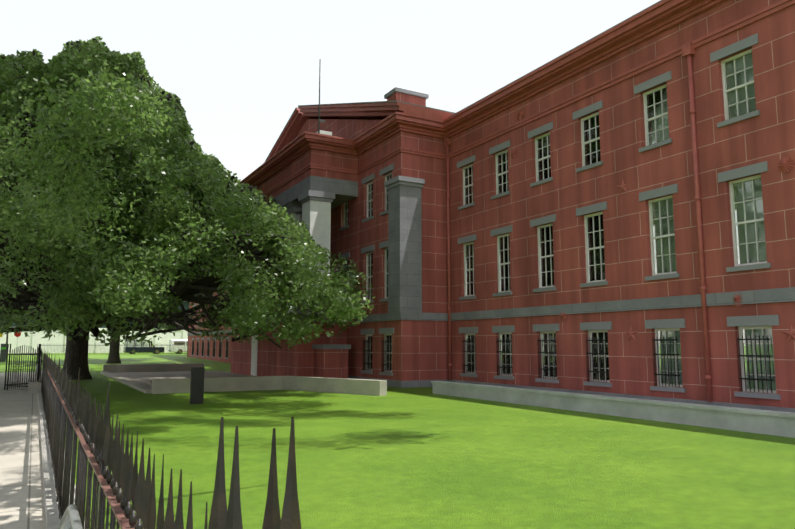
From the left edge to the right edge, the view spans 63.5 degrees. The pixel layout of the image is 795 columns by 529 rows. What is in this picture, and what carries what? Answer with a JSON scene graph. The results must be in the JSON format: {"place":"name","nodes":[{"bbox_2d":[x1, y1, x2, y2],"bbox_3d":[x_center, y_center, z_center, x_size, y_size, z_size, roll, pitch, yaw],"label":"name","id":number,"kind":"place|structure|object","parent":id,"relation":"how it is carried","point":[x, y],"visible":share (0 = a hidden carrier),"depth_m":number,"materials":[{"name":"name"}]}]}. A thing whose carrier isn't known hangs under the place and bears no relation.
{"place":"outdoors","nodes":[
{"label":"outdoors","id":0,"kind":"place"},
{"bbox_2d":[0,365,250,528],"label":"paving","id":1,"kind":"structure","parent":0,"point":[28,497],"depth_m":10.80,"materials":[{"name":"concrete"}]},
{"bbox_2d":[58,504,82,528],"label":"stone post","id":2,"kind":"object","parent":1,"relation":"on","point":[70,519],"visible":1,"depth_m":3.15,"materials":[{"name":"grey stone"}]},
{"bbox_2d":[37,346,300,528],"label":"fence","id":3,"kind":"object","parent":1,"relation":"on","point":[104,455],"visible":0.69,"depth_m":2.73,"materials":[{"name":"metal"}]},
{"bbox_2d":[0,301,543,403],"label":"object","id":4,"kind":"structure","parent":0,"point":[11,342],"depth_m":99.62,"materials":[{"name":"white paint"}]},
{"bbox_2d":[0,0,744,345],"label":"sky","id":5,"kind":"structure","parent":0,"point":[239,70],"materials":[{"name":"white"}]},
{"bbox_2d":[0,346,794,528],"bbox_3d":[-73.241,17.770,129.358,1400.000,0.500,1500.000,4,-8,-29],"label":"ground","id":6,"kind":"structure","parent":0,"point":[412,458],"depth_m":10.45,"materials":[{"name":"green plant"}]},
{"bbox_2d":[0,255,23,321],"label":"oak","id":7,"kind":"object","parent":6,"relation":"on","point":[9,266],"depth_m":69.63,"materials":[{"name":"green plant"}]},
{"bbox_2d":[0,57,38,99],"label":"tree","id":8,"kind":"object","parent":6,"relation":"on","point":[5,74],"visible":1,"depth_m":17.31,"materials":[{"name":"green plant"}]},
{"bbox_2d":[0,43,174,331],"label":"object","id":9,"kind":"object","parent":6,"relation":"on","point":[133,104],"visible":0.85,"depth_m":13.12,"materials":[{"name":"green plant"}]},
{"bbox_2d":[0,53,374,348],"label":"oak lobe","id":10,"kind":"object","parent":9,"relation":"attached to","point":[303,261],"depth_m":20.60,"materials":[{"name":"green plant"}]},
{"bbox_2d":[10,225,193,363],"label":"oak","id":11,"kind":"object","parent":6,"relation":"on","point":[114,354],"depth_m":59.67,"materials":[{"name":"plant"}]},
{"bbox_2d":[123,340,163,353],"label":"suv","id":12,"kind":"object","parent":6,"relation":"on","point":[126,349],"visible":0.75,"depth_m":91.19,"materials":[{"name":"black metal"}]},
{"bbox_2d":[169,340,187,352],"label":"van","id":13,"kind":"object","parent":6,"relation":"on","point":[175,343],"visible":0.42,"depth_m":93.80,"materials":[{"name":"white metal"}]},
{"bbox_2d":[0,36,361,379],"bbox_3d":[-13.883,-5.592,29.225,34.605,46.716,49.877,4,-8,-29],"label":"tree","id":14,"kind":"object","parent":6,"relation":"on","point":[106,53],"depth_m":22.15,"materials":[{"name":"green plant"}]},
{"bbox_2d":[100,363,794,437],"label":"walls","id":15,"kind":"structure","parent":6,"relation":"on","point":[775,423],"depth_m":20.18,"materials":[{"name":"grey concrete"}]},
{"bbox_2d":[183,0,794,412],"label":"building","id":16,"kind":"structure","parent":6,"relation":"on","point":[317,166],"depth_m":23.23,"materials":[{"name":"brick"}]},
{"bbox_2d":[191,33,780,399],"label":"windows","id":17,"kind":"structure","parent":16,"relation":"attached to","point":[758,337],"depth_m":20.58,"materials":[{"name":"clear glass"}]}
]}

